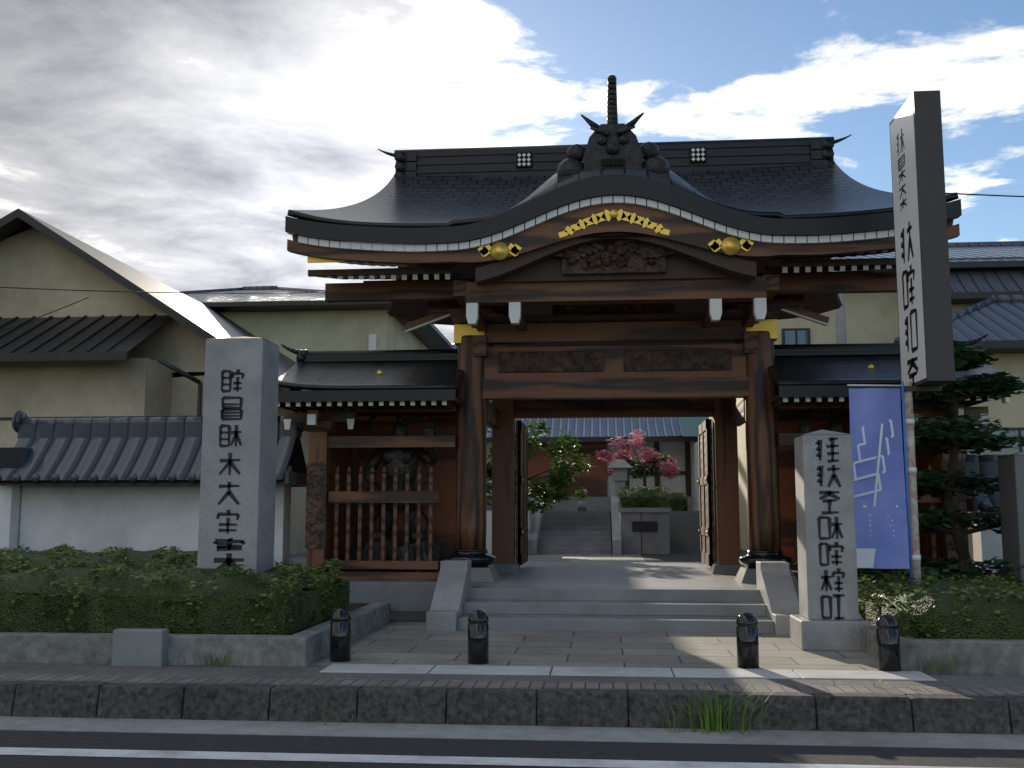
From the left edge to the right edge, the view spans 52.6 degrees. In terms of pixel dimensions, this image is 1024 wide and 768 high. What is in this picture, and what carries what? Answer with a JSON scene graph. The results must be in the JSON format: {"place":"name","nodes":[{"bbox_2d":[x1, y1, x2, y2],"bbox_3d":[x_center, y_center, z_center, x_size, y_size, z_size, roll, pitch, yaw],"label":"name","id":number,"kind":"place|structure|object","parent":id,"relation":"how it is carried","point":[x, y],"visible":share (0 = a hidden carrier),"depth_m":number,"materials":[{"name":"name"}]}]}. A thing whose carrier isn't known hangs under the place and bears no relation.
{"place":"outdoors","nodes":[
{"label":"outdoors","id":0,"kind":"place"},
{"bbox_2d":[0,447,31,550],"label":"wall","id":1,"kind":"structure","parent":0,"point":[11,496],"depth_m":13.12,"materials":[{"name":"white paint"}]},
{"bbox_2d":[0,730,1023,767],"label":"road","id":2,"kind":"structure","parent":0,"point":[901,756],"depth_m":6.08,"materials":[{"name":"grey asphalt"}]},
{"bbox_2d":[0,747,986,767],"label":"road line","id":3,"kind":"object","parent":2,"relation":"on","point":[354,758],"visible":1,"depth_m":5.86,"materials":[{"name":"paint"}]},
{"bbox_2d":[0,663,1023,696],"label":"sidewalk","id":4,"kind":"structure","parent":0,"point":[1000,686],"depth_m":7.32,"materials":[{"name":"grey concrete"}]},
{"bbox_2d":[178,650,264,667],"bbox_3d":[-2.243,2.101,7.993,0.713,0.145,0.197,-1,-7,5],"label":"grass tuft","id":5,"kind":"object","parent":4,"relation":"on","point":[216,662],"visible":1,"depth_m":7.99,"materials":[{"name":"green plant"}]},
{"bbox_2d":[320,664,936,680],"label":"white slabs","id":6,"kind":"structure","parent":4,"relation":"on","point":[642,672],"depth_m":7.68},
{"bbox_2d":[832,680,917,688],"bbox_3d":[2.462,2.029,7.039,0.573,0.056,0.085,-1,-7,10],"label":"grass tuft","id":7,"kind":"object","parent":4,"relation":"on","point":[884,685],"visible":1,"depth_m":7.04,"materials":[{"name":"green plant"}]},
{"bbox_2d":[0,0,1023,342],"label":"sky","id":8,"kind":"structure","parent":0,"point":[175,140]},
{"bbox_2d":[0,193,1023,331],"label":"wires","id":9,"kind":"object","parent":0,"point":[323,292],"visible":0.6,"depth_m":16.85,"materials":[{"name":"black"}]},
{"label":"ground","id":10,"kind":"structure","parent":0,"visible":0},
{"bbox_2d":[0,410,306,565],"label":"temple wall","id":11,"kind":"structure","parent":10,"relation":"on","point":[92,485],"depth_m":13.18,"materials":[{"name":"paint"}]},
{"bbox_2d":[0,208,311,554],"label":"house","id":12,"kind":"structure","parent":10,"relation":"on","point":[97,354],"depth_m":18.67,"materials":[{"name":"grey paint"}]},
{"bbox_2d":[179,286,455,361],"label":"house","id":13,"kind":"structure","parent":10,"relation":"on","point":[287,317],"depth_m":27.97,"materials":[{"name":"grey paint"}]},
{"bbox_2d":[389,611,427,621],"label":"stone step","id":14,"kind":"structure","parent":10,"relation":"on","point":[407,616],"depth_m":11.43,"materials":[{"name":"stone"}]},
{"bbox_2d":[0,680,1023,734],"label":"kerb","id":15,"kind":"structure","parent":10,"relation":"on","point":[848,712],"depth_m":6.83,"materials":[{"name":"grey"}]},
{"bbox_2d":[0,602,1023,675],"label":"planter kerbs","id":16,"kind":"structure","parent":10,"relation":"on","point":[150,647],"depth_m":8.05,"materials":[{"name":"granite"}]},
{"bbox_2d":[0,543,197,595],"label":"hedge","id":17,"kind":"object","parent":16,"relation":"on","point":[62,554],"visible":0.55,"depth_m":9.84,"materials":[{"name":"green plant"}]},
{"bbox_2d":[0,557,350,634],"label":"hedge","id":18,"kind":"object","parent":16,"relation":"on","point":[291,597],"visible":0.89,"depth_m":8.56,"materials":[{"name":"green plant"}]},
{"bbox_2d":[197,336,278,572],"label":"stone pillar","id":19,"kind":"structure","parent":16,"relation":"on","point":[255,360],"depth_m":9.38,"materials":[{"name":"stone"}]},
{"bbox_2d":[213,369,244,569],"bbox_3d":[-2.519,1.299,9.264,0.340,2.891,0.004,-1,-7,5],"label":"pillar inscription","id":20,"kind":"object","parent":19,"relation":"attached to","point":[228,561],"visible":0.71,"depth_m":9.34,"materials":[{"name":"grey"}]},
{"bbox_2d":[792,340,1023,583],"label":"pine tree","id":21,"kind":"object","parent":16,"relation":"on","point":[952,435],"visible":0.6,"depth_m":10.60,"materials":[{"name":"green plant"}]},
{"bbox_2d":[901,651,967,672],"bbox_3d":[3.164,2.062,7.747,0.658,0.164,0.214,-2,-7,14],"label":"grass tuft","id":22,"kind":"object","parent":16,"relation":"on","point":[938,669],"visible":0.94,"depth_m":7.72,"materials":[{"name":"green plant"}]},
{"bbox_2d":[858,569,1023,639],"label":"hedge","id":23,"kind":"object","parent":16,"relation":"on","point":[986,607],"visible":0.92,"depth_m":8.25,"materials":[{"name":"green plant"}]},
{"bbox_2d":[997,451,1023,582],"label":"stone pillar","id":24,"kind":"structure","parent":16,"relation":"on","point":[1011,478],"depth_m":10.04,"materials":[{"name":"stone"}]},
{"bbox_2d":[0,716,1023,749],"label":"gutter","id":25,"kind":"object","parent":10,"relation":"on","point":[733,736],"visible":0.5,"depth_m":6.57,"materials":[{"name":"grey concrete"}]},
{"bbox_2d":[305,712,389,724],"bbox_3d":[-1.085,2.210,6.849,0.593,0.082,0.119,0,-7,-1],"label":"grass tuft","id":26,"kind":"object","parent":25,"relation":"on","point":[325,722],"visible":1,"depth_m":6.87,"materials":[{"name":"green plant"}]},
{"bbox_2d":[647,679,785,734],"bbox_3d":[1.288,2.067,6.638,0.976,0.315,0.335,-1,-7,5],"label":"grass tuft","id":27,"kind":"object","parent":25,"relation":"on","point":[716,724],"visible":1,"depth_m":6.60,"materials":[{"name":"green plant"}]},
{"bbox_2d":[289,549,747,566],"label":"court paving","id":28,"kind":"structure","parent":10,"relation":"on","point":[670,557],"depth_m":18.84,"materials":[{"name":"stone"}]},
{"bbox_2d":[309,622,878,670],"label":"forecourt paving","id":29,"kind":"structure","parent":10,"relation":"on","point":[408,643],"depth_m":8.79,"materials":[{"name":"grey stone"}]},
{"bbox_2d":[330,608,351,661],"bbox_3d":[-1.369,2.001,8.269,0.169,0.411,0.169,-1,-7,5],"label":"bollard","id":30,"kind":"object","parent":29,"relation":"on","point":[340,635],"visible":1,"depth_m":8.20,"materials":[{"name":"black"}]},
{"bbox_2d":[468,610,488,664],"bbox_3d":[-0.266,1.986,8.143,0.169,0.411,0.169,-1,-7,5],"label":"bollard","id":31,"kind":"object","parent":29,"relation":"on","point":[478,638],"visible":1,"depth_m":8.08,"materials":[{"name":"black metal"}]},
{"bbox_2d":[426,560,799,634],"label":"stair side walls","id":32,"kind":"structure","parent":29,"relation":"on","point":[778,593],"depth_m":10.68,"materials":[{"name":"stone"}]},
{"bbox_2d":[736,612,758,668],"bbox_3d":[1.804,1.960,7.934,0.169,0.411,0.169,-1,-7,5],"label":"bollard","id":33,"kind":"object","parent":29,"relation":"on","point":[747,640],"visible":1,"depth_m":7.87,"materials":[{"name":"black"}]},
{"bbox_2d":[790,430,870,650],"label":"stone pillar","id":34,"kind":"structure","parent":29,"relation":"on","point":[811,629],"depth_m":9.01,"materials":[{"name":"stone"}]},
{"bbox_2d":[815,437,845,619],"bbox_3d":[2.773,1.253,9.011,0.225,1.580,0.003,-1,-7,5],"label":"pillar inscription","id":35,"kind":"object","parent":34,"relation":"attached to","point":[826,584],"visible":1,"depth_m":9.00,"materials":[{"name":"grey paint"}]},
{"bbox_2d":[876,615,900,671],"bbox_3d":[2.824,1.941,7.776,0.169,0.411,0.169,-1,-7,5],"label":"bollard","id":36,"kind":"object","parent":29,"relation":"on","point":[888,644],"visible":1,"depth_m":7.71,"materials":[{"name":"black"}]},
{"bbox_2d":[486,459,714,554],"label":"precinct stairs","id":37,"kind":"structure","parent":10,"relation":"on","point":[616,530],"depth_m":20.94,"materials":[{"name":"stone"}]},
{"bbox_2d":[486,420,593,513],"bbox_3d":[0.384,2.058,21.471,2.741,2.814,1.653,-1,-7,5],"label":"green tree","id":38,"kind":"object","parent":37,"relation":"on","point":[553,494],"visible":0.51,"depth_m":21.21,"materials":[{"name":"green plant"}]},
{"bbox_2d":[515,487,587,538],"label":"potted plants","id":39,"kind":"object","parent":37,"relation":"on","point":[582,505],"visible":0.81,"depth_m":23.04,"materials":[{"name":"green plant"}]},
{"bbox_2d":[451,343,708,510],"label":"temple hall","id":40,"kind":"structure","parent":37,"relation":"on","point":[676,437],"depth_m":37.31,"materials":[{"name":"wood"}]},
{"bbox_2d":[595,428,679,485],"bbox_3d":[3.017,2.073,24.953,2.064,1.953,1.146,-1,-7,5],"label":"crape tree","id":41,"kind":"object","parent":37,"relation":"on","point":[645,456],"visible":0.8,"depth_m":24.93,"materials":[{"name":"pink plant"}]},
{"bbox_2d":[617,486,669,507],"bbox_3d":[2.753,2.442,21.952,1.051,0.565,2.639,-1,-7,5],"label":"hedge","id":42,"kind":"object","parent":37,"relation":"on","point":[643,497],"depth_m":20.75,"materials":[{"name":"green plant"}]},
{"bbox_2d":[626,448,674,479],"bbox_3d":[3.252,2.323,25.242,1.417,1.528,1.008,-1,-7,5],"label":"shrub","id":43,"kind":"object","parent":37,"relation":"on","point":[637,467],"visible":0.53,"depth_m":25.16,"materials":[{"name":"green plant"}]},
{"bbox_2d":[666,492,687,510],"bbox_3d":[4.894,3.517,30.996,0.734,0.612,1.150,-1,-7,5],"label":"shrub","id":44,"kind":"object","parent":37,"relation":"on","point":[678,501],"depth_m":30.50,"materials":[{"name":"green plant"}]},
{"bbox_2d":[349,561,975,632],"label":"stone steps","id":45,"kind":"structure","parent":10,"relation":"on","point":[697,597],"depth_m":11.13,"materials":[{"name":"grey stone"}]},
{"bbox_2d":[283,405,456,580],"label":"gate side wing","id":46,"kind":"structure","parent":45,"relation":"on","point":[342,501],"depth_m":12.77,"materials":[{"name":"brown wood"}]},
{"bbox_2d":[278,360,463,397],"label":"wing roof","id":47,"kind":"structure","parent":46,"relation":"on","point":[394,375],"depth_m":12.68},
{"bbox_2d":[278,344,463,416],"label":"wing trim","id":48,"kind":"structure","parent":47,"relation":"attached to","point":[349,400],"depth_m":12.43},
{"bbox_2d":[354,413,447,571],"bbox_3d":[-1.407,1.331,13.163,1.130,2.159,0.892,-1,-7,5],"label":"nio statue","id":49,"kind":"object","parent":46,"relation":"in","point":[401,459],"visible":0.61,"depth_m":13.00,"materials":[{"name":"brown wood"}]},
{"bbox_2d":[445,311,798,583],"bbox_3d":[1.344,0.895,13.637,4.200,3.213,2.580,-1,-7,5],"label":"gate frame","id":50,"kind":"object","parent":45,"relation":"on","point":[613,389],"visible":0.95,"depth_m":12.73,"materials":[{"name":"brown wood"}]},
{"bbox_2d":[499,303,731,372],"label":"carved panels","id":51,"kind":"object","parent":50,"relation":"attached to","point":[634,360],"visible":0.83,"depth_m":12.67,"materials":[{"name":"brown wood"}]},
{"bbox_2d":[516,419,714,565],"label":"gate doors","id":52,"kind":"structure","parent":50,"relation":"attached to","point":[706,505],"depth_m":14.71,"materials":[{"name":"brown wood"}]},
{"bbox_2d":[363,254,872,332],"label":"eave brackets","id":53,"kind":"object","parent":50,"relation":"on","point":[680,280],"visible":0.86,"depth_m":11.81,"materials":[{"name":"brown wood"}]},
{"bbox_2d":[292,220,952,302],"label":"eave rafters","id":54,"kind":"object","parent":53,"relation":"on","point":[843,283],"visible":0.59,"depth_m":12.11,"materials":[{"name":"brown wood"}]},
{"bbox_2d":[389,198,839,324],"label":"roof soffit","id":55,"kind":"structure","parent":54,"relation":"attached to","point":[416,310],"depth_m":16.46,"materials":[{"name":"brown wood"}]},
{"bbox_2d":[287,159,958,313],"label":"roof slates","id":56,"kind":"object","parent":55,"relation":"on","point":[811,191],"visible":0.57,"depth_m":13.04,"materials":[{"name":"black tile"}]},
{"bbox_2d":[556,75,669,183],"bbox_3d":[1.219,-2.713,12.635,1.274,1.312,2.245,-1,-7,5],"label":"roof ornament","id":57,"kind":"object","parent":56,"relation":"on","point":[612,143],"visible":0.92,"depth_m":11.57,"materials":[{"name":"black"}]},
{"bbox_2d":[378,134,851,176],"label":"roof ridge","id":58,"kind":"structure","parent":56,"relation":"on","point":[678,156],"depth_m":14.30,"materials":[{"name":"black tile"}]},
{"bbox_2d":[285,174,961,245],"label":"roof fascia","id":59,"kind":"structure","parent":56,"relation":"attached to","point":[612,185],"depth_m":11.45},
{"bbox_2d":[298,196,894,251],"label":"roof edge tiles","id":60,"kind":"object","parent":59,"relation":"attached to","point":[608,200],"visible":0.89,"depth_m":11.47,"materials":[{"name":"grey tile"}]},
{"bbox_2d":[287,203,959,285],"bbox_3d":[1.141,-1.575,11.597,7.400,0.853,0.290,-1,-7,5],"label":"roof eave","id":61,"kind":"object","parent":54,"relation":"attached to","point":[684,239],"visible":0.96,"depth_m":11.51,"materials":[{"name":"brown wood"}]},
{"bbox_2d":[307,209,752,262],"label":"gold ornaments","id":62,"kind":"object","parent":61,"relation":"attached to","point":[729,246],"visible":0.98,"depth_m":11.48},
{"bbox_2d":[553,240,674,274],"bbox_3d":[1.148,-1.504,11.674,1.363,0.511,0.140,-1,-7,5],"label":"carved panel","id":63,"kind":"object","parent":61,"relation":"attached to","point":[621,257],"visible":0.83,"depth_m":11.64,"materials":[{"name":"brown wood"}]},
{"bbox_2d":[776,404,988,583],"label":"gate side wing","id":64,"kind":"structure","parent":45,"relation":"on","point":[936,545],"depth_m":13.05,"materials":[{"name":"brown wood"}]},
{"bbox_2d":[794,409,849,565],"bbox_3d":[3.981,1.273,12.733,1.051,2.148,0.857,-5,-9,38],"label":"nio statue","id":65,"kind":"object","parent":64,"relation":"on","point":[835,423],"visible":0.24,"depth_m":12.71,"materials":[{"name":"brown wood"}]},
{"bbox_2d":[768,354,1004,395],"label":"wing roof","id":66,"kind":"structure","parent":64,"relation":"on","point":[819,370],"depth_m":12.19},
{"bbox_2d":[769,334,1009,412],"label":"wing trim","id":67,"kind":"structure","parent":66,"relation":"attached to","point":[813,395],"depth_m":12.31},
{"bbox_2d":[709,241,1023,562],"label":"house","id":68,"kind":"structure","parent":10,"relation":"on","point":[987,286],"depth_m":20.01,"materials":[{"name":"grey paint"}]},
{"bbox_2d":[847,90,954,584],"bbox_3d":[3.575,-0.159,9.727,0.864,5.054,0.820,-1,-7,5],"label":"sign board","id":69,"kind":"object","parent":10,"relation":"on","point":[927,364],"visible":0.94,"depth_m":9.54,"materials":[{"name":"grey"}]},
{"bbox_2d":[849,388,909,568],"bbox_3d":[3.384,0.862,9.565,0.470,1.660,0.082,-1,-7,5],"label":"banner","id":70,"kind":"object","parent":69,"relation":"attached to","point":[871,410],"visible":0.97,"depth_m":9.58,"materials":[{"name":"blue fabric"}]},
{"bbox_2d":[853,419,897,567],"bbox_3d":[3.368,1.004,9.557,0.504,1.367,0.054,-1,-7,5],"label":"banner print","id":71,"kind":"object","parent":70,"relation":"attached to","point":[865,558],"visible":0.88,"depth_m":9.57},
{"bbox_2d":[962,450,1008,578],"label":"temple wall","id":72,"kind":"structure","parent":10,"relation":"on","point":[987,544],"depth_m":12.66,"materials":[{"name":"paint"}]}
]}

